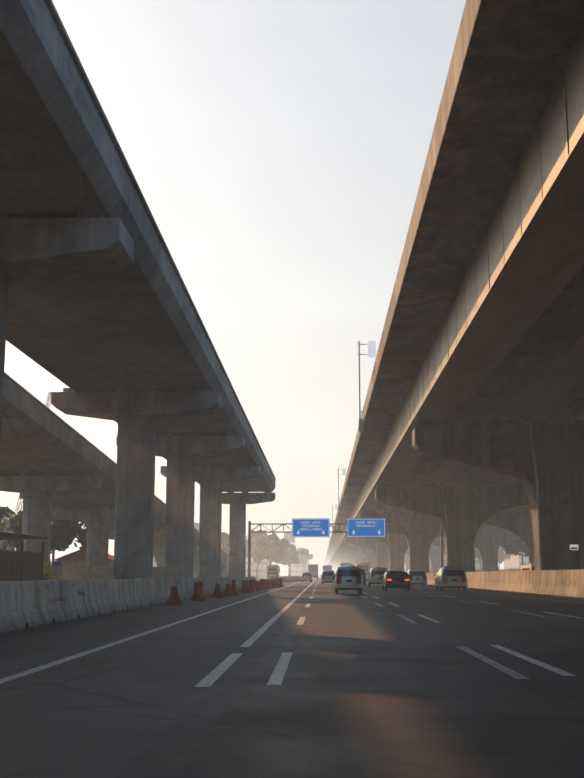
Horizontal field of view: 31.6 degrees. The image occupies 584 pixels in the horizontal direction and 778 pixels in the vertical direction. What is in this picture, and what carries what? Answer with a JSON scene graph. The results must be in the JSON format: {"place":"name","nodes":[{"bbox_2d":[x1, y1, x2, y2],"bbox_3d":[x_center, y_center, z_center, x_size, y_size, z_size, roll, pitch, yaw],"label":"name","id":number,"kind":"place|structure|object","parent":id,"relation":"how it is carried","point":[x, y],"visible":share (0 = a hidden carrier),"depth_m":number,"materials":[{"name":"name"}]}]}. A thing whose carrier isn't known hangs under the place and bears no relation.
{"place":"outdoors","nodes":[
{"label":"outdoors","id":0,"kind":"place"},
{"bbox_2d":[0,507,21,530],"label":"palm","id":1,"kind":"object","parent":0,"point":[3,512],"depth_m":111.38,"materials":[{"name":"green plant"}]},
{"bbox_2d":[0,531,52,580],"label":"site shed","id":2,"kind":"structure","parent":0,"point":[22,572],"depth_m":59.19,"materials":[{"name":"metal"}]},
{"bbox_2d":[7,391,51,550],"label":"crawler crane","id":3,"kind":"object","parent":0,"point":[48,396],"depth_m":187.83,"materials":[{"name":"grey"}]},
{"bbox_2d":[0,577,583,777],"bbox_3d":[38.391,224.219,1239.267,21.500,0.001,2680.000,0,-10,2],"label":"road","id":4,"kind":"structure","parent":0,"point":[41,715],"depth_m":10.88,"materials":[{"name":"grey asphalt"}]},
{"bbox_2d":[0,576,255,632],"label":"barrier","id":5,"kind":"object","parent":4,"relation":"on","point":[22,597],"depth_m":27.91,"materials":[{"name":"grey concrete"}]},
{"bbox_2d":[167,578,282,604],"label":"water barriers","id":6,"kind":"object","parent":4,"relation":"on","point":[249,585],"depth_m":56.71,"materials":[{"name":"orange plastic"}]},
{"bbox_2d":[270,576,301,582],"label":"barrier","id":7,"kind":"object","parent":4,"relation":"on","point":[288,578],"depth_m":167.86,"materials":[{"name":"grey concrete"}]},
{"bbox_2d":[0,576,579,686],"bbox_3d":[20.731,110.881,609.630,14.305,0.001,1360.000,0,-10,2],"label":"road markings","id":8,"kind":"object","parent":4,"relation":"on","point":[219,670],"depth_m":14.39,"materials":[{"name":"paint"}]},
{"bbox_2d":[301,571,312,581],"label":"car","id":9,"kind":"object","parent":4,"relation":"on","point":[308,574],"depth_m":161.35,"materials":[{"name":"white paint"}]},
{"bbox_2d":[308,564,317,579],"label":"truck","id":10,"kind":"object","parent":4,"relation":"on","point":[315,570],"depth_m":237.21,"materials":[{"name":"white metal"}]},
{"bbox_2d":[46,582,583,777],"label":"road patches","id":11,"kind":"object","parent":4,"relation":"on","point":[524,745],"depth_m":8.00,"materials":[{"name":"grey asphalt"}]},
{"bbox_2d":[320,570,334,584],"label":"car","id":12,"kind":"object","parent":4,"relation":"on","point":[327,575],"depth_m":117.00,"materials":[{"name":"white paint"}]},
{"bbox_2d":[323,565,331,570],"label":"truck","id":13,"kind":"object","parent":4,"relation":"on","point":[326,568],"depth_m":259.85,"materials":[{"name":"white metal"}]},
{"bbox_2d":[248,518,443,576],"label":"sign gantry","id":14,"kind":"object","parent":4,"relation":"on","point":[377,524],"depth_m":108.56,"materials":[{"name":"grey"}]},
{"bbox_2d":[339,562,352,565],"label":"vehicle","id":15,"kind":"object","parent":4,"relation":"on","point":[345,563],"depth_m":205.10,"materials":[{"name":"white metal"}]},
{"bbox_2d":[331,565,363,593],"bbox_3d":[3.383,11.494,62.341,2.025,1.682,4.162,0,-10,2],"label":"van","id":16,"kind":"object","parent":4,"relation":"on","point":[352,583],"depth_m":60.42,"materials":[{"name":"grey paint"}]},
{"bbox_2d":[355,562,369,580],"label":"bus","id":17,"kind":"object","parent":4,"relation":"on","point":[366,568],"depth_m":202.94,"materials":[{"name":"white metal"}]},
{"bbox_2d":[360,569,365,584],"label":"dark suv","id":18,"kind":"object","parent":4,"relation":"on","point":[364,574],"depth_m":113.77,"materials":[{"name":"grey paint"}]},
{"bbox_2d":[366,567,387,586],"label":"silver suv","id":19,"kind":"object","parent":4,"relation":"on","point":[377,572],"depth_m":95.04,"materials":[{"name":"grey paint"}]},
{"bbox_2d":[380,571,410,590],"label":"black sedan car","id":20,"kind":"object","parent":4,"relation":"on","point":[391,581],"depth_m":70.96,"materials":[{"name":"black paint"}]},
{"bbox_2d":[407,568,426,586],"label":"car","id":21,"kind":"object","parent":4,"relation":"on","point":[415,574],"depth_m":93.95,"materials":[{"name":"white paint"}]},
{"bbox_2d":[356,398,541,570],"bbox_3d":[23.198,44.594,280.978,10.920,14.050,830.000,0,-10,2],"label":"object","id":22,"kind":"object","parent":4,"relation":"on","point":[537,488],"depth_m":68.72,"materials":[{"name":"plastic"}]},
{"bbox_2d":[326,26,583,564],"bbox_3d":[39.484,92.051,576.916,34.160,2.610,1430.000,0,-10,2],"label":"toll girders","id":23,"kind":"object","parent":22,"relation":"on","point":[560,227],"depth_m":46.16,"materials":[{"name":"concrete"}]},
{"bbox_2d":[324,0,583,564],"bbox_3d":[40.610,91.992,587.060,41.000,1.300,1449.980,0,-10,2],"label":"elevated highway","id":24,"kind":"structure","parent":23,"relation":"on","point":[549,20],"depth_m":33.52,"materials":[{"name":"concrete"}]},
{"bbox_2d":[332,505,337,530],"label":"street light","id":25,"kind":"object","parent":24,"relation":"attached to","point":[336,507],"depth_m":298.18,"materials":[{"name":"grey metal"}]},
{"bbox_2d":[338,468,345,509],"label":"street light","id":26,"kind":"object","parent":24,"relation":"attached to","point":[343,472],"depth_m":195.82,"materials":[{"name":"grey metal"}]},
{"bbox_2d":[356,341,375,431],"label":"deck pole","id":27,"kind":"object","parent":24,"relation":"attached to","point":[372,346],"depth_m":89.61,"materials":[{"name":"grey metal"}]},
{"bbox_2d":[433,566,466,590],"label":"van","id":28,"kind":"object","parent":4,"relation":"on","point":[457,573],"depth_m":69.90,"materials":[{"name":"grey paint"}]},
{"bbox_2d":[426,569,583,596],"bbox_3d":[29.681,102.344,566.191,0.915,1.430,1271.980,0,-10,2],"label":"barrier","id":29,"kind":"object","parent":4,"relation":"on","point":[552,586],"depth_m":67.05,"materials":[{"name":"concrete"}]},
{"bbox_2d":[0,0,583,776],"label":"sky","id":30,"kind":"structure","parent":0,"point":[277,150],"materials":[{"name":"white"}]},
{"label":"ground","id":31,"kind":"structure","parent":0,"visible":0},
{"bbox_2d":[0,518,5,530],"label":"tree","id":32,"kind":"object","parent":31,"relation":"on","point":[2,525],"depth_m":106.71,"materials":[{"name":"green plant"}]},
{"bbox_2d":[0,506,12,550],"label":"tree","id":33,"kind":"object","parent":31,"relation":"on","point":[7,523],"depth_m":226.54,"materials":[{"name":"green plant"}]},
{"bbox_2d":[1,416,22,438],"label":"bridge pier","id":34,"kind":"structure","parent":31,"relation":"on","point":[16,426],"depth_m":65.39,"materials":[{"name":"concrete"}]},
{"bbox_2d":[2,511,57,553],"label":"tree","id":35,"kind":"object","parent":31,"relation":"on","point":[17,525],"depth_m":126.97,"materials":[{"name":"green plant"}]},
{"bbox_2d":[0,473,102,560],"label":"bridge pier","id":36,"kind":"structure","parent":31,"relation":"on","point":[36,486],"depth_m":89.32,"materials":[{"name":"concrete"}]},
{"bbox_2d":[0,372,228,571],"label":"elevated highway","id":37,"kind":"structure","parent":36,"relation":"on","point":[29,412],"depth_m":83.61,"materials":[{"name":"concrete"}]},
{"bbox_2d":[18,505,86,564],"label":"tree","id":38,"kind":"object","parent":31,"relation":"on","point":[61,529],"depth_m":115.75,"materials":[{"name":"green plant"}]},
{"bbox_2d":[0,213,133,444],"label":"bridge pier","id":39,"kind":"structure","parent":31,"relation":"on","point":[105,232],"depth_m":33.39,"materials":[{"name":"concrete"}]},
{"bbox_2d":[51,507,114,579],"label":"bridge pier","id":40,"kind":"structure","parent":31,"relation":"on","point":[98,527],"depth_m":113.70,"materials":[{"name":"concrete"}]},
{"bbox_2d":[43,549,183,579],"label":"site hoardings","id":41,"kind":"object","parent":31,"relation":"on","point":[73,558],"depth_m":71.23,"materials":[{"name":"grey metal"}]},
{"bbox_2d":[51,388,221,579],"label":"bridge pier","id":42,"kind":"structure","parent":31,"relation":"on","point":[131,502],"depth_m":64.75,"materials":[{"name":"concrete"}]},
{"bbox_2d":[0,0,275,491],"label":"elevated highway","id":43,"kind":"structure","parent":42,"relation":"on","point":[86,189],"depth_m":41.69,"materials":[{"name":"concrete"}]},
{"bbox_2d":[109,528,164,540],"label":"tree","id":44,"kind":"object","parent":31,"relation":"on","point":[112,535],"depth_m":138.11,"materials":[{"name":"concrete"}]},
{"bbox_2d":[153,544,198,566],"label":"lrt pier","id":45,"kind":"structure","parent":31,"relation":"on","point":[158,547],"depth_m":162.44,"materials":[{"name":"concrete"}]},
{"bbox_2d":[154,557,198,563],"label":"tree","id":46,"kind":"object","parent":31,"relation":"on","point":[195,561],"depth_m":186.82,"materials":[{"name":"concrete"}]},
{"bbox_2d":[116,433,244,577],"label":"bridge pier","id":47,"kind":"structure","parent":31,"relation":"on","point":[181,528],"depth_m":85.37,"materials":[{"name":"concrete"}]},
{"bbox_2d":[193,564,226,576],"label":"lrt pier","id":48,"kind":"structure","parent":31,"relation":"on","point":[195,567],"depth_m":211.19,"materials":[{"name":"concrete"}]},
{"bbox_2d":[160,464,260,577],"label":"bridge pier","id":49,"kind":"structure","parent":31,"relation":"on","point":[214,513],"depth_m":108.95,"materials":[{"name":"concrete"}]},
{"bbox_2d":[193,571,228,576],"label":"lrt pier","id":50,"kind":"structure","parent":31,"relation":"on","point":[223,574],"depth_m":235.52,"materials":[{"name":"concrete"}]},
{"bbox_2d":[221,531,228,554],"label":"tree","id":51,"kind":"object","parent":31,"relation":"on","point":[224,543],"depth_m":295.32,"materials":[{"name":"green plant"}]},
{"bbox_2d":[222,491,274,576],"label":"bridge pier","id":52,"kind":"structure","parent":31,"relation":"on","point":[234,521],"depth_m":144.37,"materials":[{"name":"concrete"}]},
{"bbox_2d":[246,529,270,577],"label":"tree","id":53,"kind":"object","parent":31,"relation":"on","point":[253,541],"depth_m":354.74,"materials":[{"name":"green plant"}]},
{"bbox_2d":[251,533,287,564],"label":"tree","id":54,"kind":"object","parent":31,"relation":"on","point":[264,552],"depth_m":325.43,"materials":[{"name":"green plant"}]},
{"bbox_2d":[267,565,279,578],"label":"bus","id":55,"kind":"object","parent":31,"relation":"on","point":[270,572],"depth_m":198.61,"materials":[{"name":"white metal"}]},
{"bbox_2d":[278,542,299,575],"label":"tree","id":56,"kind":"object","parent":31,"relation":"on","point":[294,555],"depth_m":393.00,"materials":[{"name":"green plant"}]},
{"bbox_2d":[283,533,308,575],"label":"signs","id":57,"kind":"object","parent":31,"relation":"on","point":[290,539],"depth_m":514.82,"materials":[{"name":"grey metal"}]},
{"bbox_2d":[296,548,312,570],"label":"tree","id":58,"kind":"object","parent":31,"relation":"on","point":[310,556],"depth_m":511.74,"materials":[{"name":"green plant"}]},
{"bbox_2d":[153,523,526,577],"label":"buildings","id":59,"kind":"structure","parent":31,"relation":"on","point":[512,563],"depth_m":473.69,"materials":[{"name":"beige glass"}]},
{"bbox_2d":[334,554,351,562],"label":"bridge pier","id":60,"kind":"structure","parent":31,"relation":"on","point":[340,558],"depth_m":511.62,"materials":[{"name":"concrete"}]},
{"bbox_2d":[335,552,355,565],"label":"bridge pier","id":61,"kind":"structure","parent":31,"relation":"on","point":[348,558],"depth_m":462.31,"materials":[{"name":"concrete"}]},
{"bbox_2d":[337,549,408,571],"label":"bridge pier","id":62,"kind":"structure","parent":31,"relation":"on","point":[406,558],"depth_m":412.78,"materials":[{"name":"concrete"}]},
{"bbox_2d":[339,545,408,561],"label":"bridge pier","id":63,"kind":"structure","parent":31,"relation":"on","point":[353,552],"depth_m":363.92,"materials":[{"name":"concrete"}]},
{"bbox_2d":[342,541,445,572],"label":"bridge pier","id":64,"kind":"structure","parent":31,"relation":"on","point":[431,557],"depth_m":314.07,"materials":[{"name":"concrete"}]},
{"bbox_2d":[345,535,474,569],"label":"bridge pier","id":65,"kind":"structure","parent":31,"relation":"on","point":[380,546],"depth_m":265.33,"materials":[{"name":"concrete"}]},
{"bbox_2d":[363,525,519,571],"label":"bridge pier","id":66,"kind":"structure","parent":31,"relation":"on","point":[492,538],"depth_m":215.66,"materials":[{"name":"concrete"}]},
{"bbox_2d":[359,510,534,572],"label":"bridge pier","id":67,"kind":"structure","parent":31,"relation":"on","point":[501,521],"depth_m":166.87,"materials":[{"name":"concrete"}]},
{"bbox_2d":[375,484,528,571],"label":"bridge pier","id":68,"kind":"structure","parent":31,"relation":"on","point":[518,495],"depth_m":117.92,"materials":[{"name":"concrete"}]},
{"bbox_2d":[429,568,520,572],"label":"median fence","id":69,"kind":"object","parent":31,"relation":"on","point":[511,569],"depth_m":226.10,"materials":[{"name":"grey"}]},
{"bbox_2d":[474,547,481,570],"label":"tree","id":70,"kind":"object","parent":31,"relation":"on","point":[477,551],"depth_m":321.15,"materials":[{"name":"green plant"}]},
{"bbox_2d":[412,420,583,569],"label":"bridge pier","id":71,"kind":"structure","parent":31,"relation":"on","point":[551,544],"depth_m":68.77,"materials":[{"name":"concrete"}]},
{"bbox_2d":[570,545,577,549],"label":"column notice","id":72,"kind":"object","parent":71,"relation":"attached to","point":[573,547],"depth_m":67.59,"materials":[{"name":"white metal"}]},
{"bbox_2d":[498,546,512,569],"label":"tree","id":73,"kind":"object","parent":31,"relation":"on","point":[501,554],"depth_m":371.05,"materials":[{"name":"plant"}]},
{"bbox_2d":[500,538,528,565],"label":"tree","id":74,"kind":"object","parent":31,"relation":"on","point":[517,544],"depth_m":225.75,"materials":[{"name":"green plant"}]},
{"bbox_2d":[521,563,534,570],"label":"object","id":75,"kind":"object","parent":31,"relation":"on","point":[529,567],"depth_m":92.84,"materials":[{"name":"white"}]}
]}

